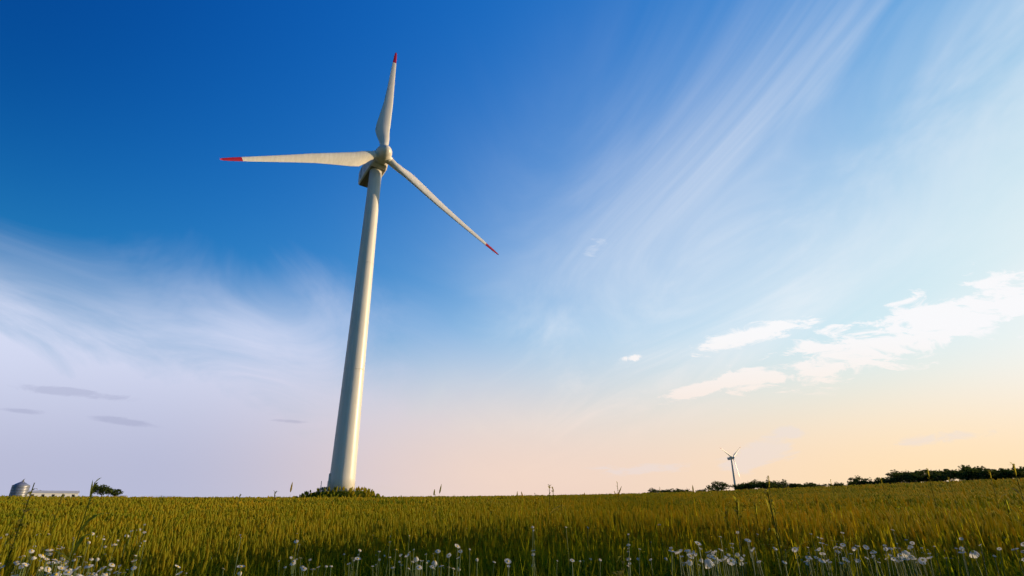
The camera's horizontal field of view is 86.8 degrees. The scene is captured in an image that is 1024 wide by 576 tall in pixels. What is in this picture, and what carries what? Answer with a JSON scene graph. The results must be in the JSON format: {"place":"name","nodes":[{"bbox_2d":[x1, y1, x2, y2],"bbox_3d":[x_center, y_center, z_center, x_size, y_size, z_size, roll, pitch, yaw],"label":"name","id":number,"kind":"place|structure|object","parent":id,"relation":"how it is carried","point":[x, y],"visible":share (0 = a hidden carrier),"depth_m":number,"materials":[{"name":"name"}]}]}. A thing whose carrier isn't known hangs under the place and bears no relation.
{"place":"outdoors","nodes":[
{"label":"outdoors","id":0,"kind":"place"},
{"bbox_2d":[320,168,381,492],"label":"wind turbine tower","id":1,"kind":"structure","parent":0,"point":[342,473],"depth_m":95.95,"materials":[{"name":"white metal"}]},
{"bbox_2d":[358,150,387,187],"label":"turbine nacelle","id":2,"kind":"object","parent":1,"relation":"on","point":[364,172],"visible":0.53,"depth_m":112.07,"materials":[{"name":"white metal"}]},
{"bbox_2d":[220,53,498,254],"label":"turbine rotor","id":3,"kind":"object","parent":2,"relation":"attached to","point":[382,154],"visible":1,"depth_m":109.65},
{"bbox_2d":[0,490,1023,575],"bbox_3d":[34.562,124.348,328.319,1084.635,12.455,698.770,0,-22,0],"label":"grass","id":4,"kind":"structure","parent":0,"point":[1006,561],"depth_m":4.17,"materials":[{"name":"green plant"}]},
{"bbox_2d":[0,478,1023,575],"bbox_3d":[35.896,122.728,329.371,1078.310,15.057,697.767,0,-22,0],"label":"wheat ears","id":5,"kind":"object","parent":4,"relation":"attached to","point":[995,519],"visible":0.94,"depth_m":5.19,"materials":[{"name":"green plant"}]},
{"bbox_2d":[0,0,1023,497],"label":"sky","id":6,"kind":"structure","parent":0,"point":[788,234],"materials":[{"name":"blue"}]},
{"bbox_2d":[5,525,1023,575],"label":"margin grass","id":7,"kind":"structure","parent":0,"point":[568,570],"depth_m":3.89,"materials":[{"name":"green plant"}]},
{"bbox_2d":[731,459,735,489],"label":"wind turbine tower","id":8,"kind":"structure","parent":0,"point":[734,480],"depth_m":820.55,"materials":[{"name":"white metal"}]},
{"bbox_2d":[722,448,739,476],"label":"turbine rotor","id":9,"kind":"object","parent":8,"relation":"attached to","point":[735,453],"visible":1,"depth_m":824.98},
{"bbox_3d":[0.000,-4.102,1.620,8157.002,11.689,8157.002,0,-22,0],"label":"field ground","id":10,"kind":"structure","parent":0,"visible":0},
{"bbox_2d":[9,479,29,496],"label":"grain silo","id":11,"kind":"object","parent":10,"relation":"on","point":[22,488],"visible":0.52,"depth_m":424.70,"materials":[{"name":"silver metal"}]},
{"bbox_2d":[27,490,79,496],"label":"long barn","id":12,"kind":"object","parent":10,"relation":"on","point":[54,493],"visible":0.43,"depth_m":407.06,"materials":[{"name":"white"}]},
{"bbox_2d":[93,484,116,496],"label":"tree","id":13,"kind":"object","parent":10,"relation":"on","point":[97,489],"visible":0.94,"depth_m":456.48,"materials":[{"name":"green plant"}]},
{"bbox_2d":[99,488,120,495],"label":"tree","id":14,"kind":"object","parent":10,"relation":"on","point":[117,491],"visible":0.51,"depth_m":467.83,"materials":[{"name":"green plant"}]},
{"bbox_2d":[107,491,122,495],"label":"tree","id":15,"kind":"object","parent":10,"relation":"on","point":[113,494],"visible":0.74,"depth_m":491.71,"materials":[{"name":"green plant"}]},
{"bbox_2d":[0,524,1023,575],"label":"wildflowers","id":16,"kind":"object","parent":10,"relation":"on","point":[690,555],"visible":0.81,"depth_m":2.54,"materials":[{"name":"white plant"}]},
{"bbox_2d":[0,462,1023,575],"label":"tall weeds","id":17,"kind":"object","parent":10,"relation":"on","point":[621,572],"visible":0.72,"depth_m":3.47,"materials":[{"name":"green plant"}]},
{"bbox_2d":[648,488,662,492],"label":"tree","id":18,"kind":"object","parent":10,"relation":"on","point":[652,490],"visible":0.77,"depth_m":413.63,"materials":[{"name":"green plant"}]},
{"bbox_2d":[706,485,721,491],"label":"tree","id":19,"kind":"object","parent":10,"relation":"on","point":[710,488],"visible":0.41,"depth_m":437.13,"materials":[{"name":"green plant"}]},
{"bbox_2d":[711,481,732,489],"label":"tree","id":20,"kind":"object","parent":10,"relation":"on","point":[722,485],"visible":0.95,"depth_m":412.16,"materials":[{"name":"green plant"}]},
{"bbox_2d":[733,483,747,489],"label":"tree","id":21,"kind":"object","parent":10,"relation":"on","point":[744,486],"visible":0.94,"depth_m":388.87,"materials":[{"name":"green plant"}]},
{"bbox_2d":[742,481,763,489],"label":"tree","id":22,"kind":"object","parent":10,"relation":"on","point":[753,485],"visible":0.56,"depth_m":389.57,"materials":[{"name":"green plant"}]},
{"bbox_2d":[755,482,770,488],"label":"tree","id":23,"kind":"object","parent":10,"relation":"on","point":[760,487],"visible":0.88,"depth_m":378.66,"materials":[{"name":"green plant"}]},
{"bbox_2d":[757,482,774,488],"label":"tree","id":24,"kind":"object","parent":10,"relation":"on","point":[773,484],"visible":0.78,"depth_m":378.79,"materials":[{"name":"green plant"}]},
{"bbox_2d":[771,479,786,487],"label":"tree","id":25,"kind":"object","parent":10,"relation":"on","point":[780,483],"visible":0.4,"depth_m":405.18,"materials":[{"name":"green plant"}]},
{"bbox_2d":[783,481,796,487],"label":"tree","id":26,"kind":"object","parent":10,"relation":"on","point":[787,484],"visible":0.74,"depth_m":384.30,"materials":[{"name":"green plant"}]},
{"bbox_2d":[798,484,810,487],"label":"tree","id":27,"kind":"object","parent":10,"relation":"on","point":[805,485],"visible":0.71,"depth_m":376.23,"materials":[{"name":"green plant"}]},
{"bbox_2d":[803,482,817,486],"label":"tree","id":28,"kind":"object","parent":10,"relation":"on","point":[813,484],"visible":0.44,"depth_m":401.46,"materials":[{"name":"green plant"}]},
{"bbox_2d":[847,480,860,484],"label":"tree","id":29,"kind":"object","parent":10,"relation":"on","point":[853,483],"visible":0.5,"depth_m":386.46,"materials":[{"name":"green plant"}]},
{"bbox_2d":[848,475,871,484],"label":"tree","id":30,"kind":"object","parent":10,"relation":"on","point":[857,479],"visible":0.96,"depth_m":359.95,"materials":[{"name":"green plant"}]},
{"bbox_2d":[874,475,899,482],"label":"tree","id":31,"kind":"object","parent":10,"relation":"on","point":[889,479],"visible":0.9,"depth_m":351.46,"materials":[{"name":"green plant"}]},
{"bbox_2d":[885,469,903,481],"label":"tree","id":32,"kind":"object","parent":10,"relation":"on","point":[894,473],"visible":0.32,"depth_m":369.05,"materials":[{"name":"green plant"}]},
{"bbox_2d":[892,473,920,482],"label":"tree","id":33,"kind":"object","parent":10,"relation":"on","point":[903,475],"visible":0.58,"depth_m":348.57,"materials":[{"name":"green plant"}]},
{"bbox_2d":[901,469,935,481],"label":"tree","id":34,"kind":"object","parent":10,"relation":"on","point":[918,475],"visible":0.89,"depth_m":342.42,"materials":[{"name":"green plant"}]},
{"bbox_2d":[919,476,932,481],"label":"tree","id":35,"kind":"object","parent":10,"relation":"on","point":[922,479],"visible":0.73,"depth_m":341.58,"materials":[{"name":"green plant"}]},
{"bbox_2d":[926,471,953,480],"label":"tree","id":36,"kind":"object","parent":10,"relation":"on","point":[943,475],"visible":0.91,"depth_m":337.73,"materials":[{"name":"green plant"}]},
{"bbox_2d":[929,469,956,481],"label":"tree","id":37,"kind":"object","parent":10,"relation":"on","point":[942,472],"visible":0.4,"depth_m":359.26,"materials":[{"name":"green plant"}]},
{"bbox_2d":[940,469,960,480],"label":"tree","id":38,"kind":"object","parent":10,"relation":"on","point":[949,476],"visible":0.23,"depth_m":364.86,"materials":[{"name":"green plant"}]},
{"bbox_2d":[949,470,975,480],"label":"tree","id":39,"kind":"object","parent":10,"relation":"on","point":[959,476],"visible":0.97,"depth_m":331.25,"materials":[{"name":"green plant"}]},
{"bbox_2d":[958,465,990,479],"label":"tree","id":40,"kind":"object","parent":10,"relation":"on","point":[963,468],"visible":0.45,"depth_m":337.44,"materials":[{"name":"green plant"}]},
{"bbox_2d":[966,468,999,478],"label":"tree","id":41,"kind":"object","parent":10,"relation":"on","point":[979,473],"visible":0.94,"depth_m":327.98,"materials":[{"name":"green plant"}]},
{"bbox_2d":[979,469,1008,478],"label":"tree","id":42,"kind":"object","parent":10,"relation":"on","point":[999,471],"visible":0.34,"depth_m":333.05,"materials":[{"name":"green plant"}]},
{"bbox_2d":[989,472,1012,479],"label":"tree","id":43,"kind":"object","parent":10,"relation":"on","point":[1003,476],"visible":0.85,"depth_m":330.40,"materials":[{"name":"green plant"}]},
{"bbox_2d":[996,468,1023,478],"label":"tree","id":44,"kind":"object","parent":10,"relation":"on","point":[1017,470],"visible":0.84,"depth_m":331.39,"materials":[{"name":"green plant"}]},
{"bbox_2d":[1004,467,1023,478],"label":"tree","id":45,"kind":"object","parent":10,"relation":"on","point":[1012,468],"visible":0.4,"depth_m":333.24,"materials":[{"name":"green plant"}]},
{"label":"foundation mound","id":46,"kind":"object","parent":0,"visible":0},
{"bbox_2d":[305,490,379,497],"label":"grass mound","id":47,"kind":"object","parent":46,"relation":"on","point":[340,493],"depth_m":85.39,"materials":[{"name":"green plant"}]}
]}

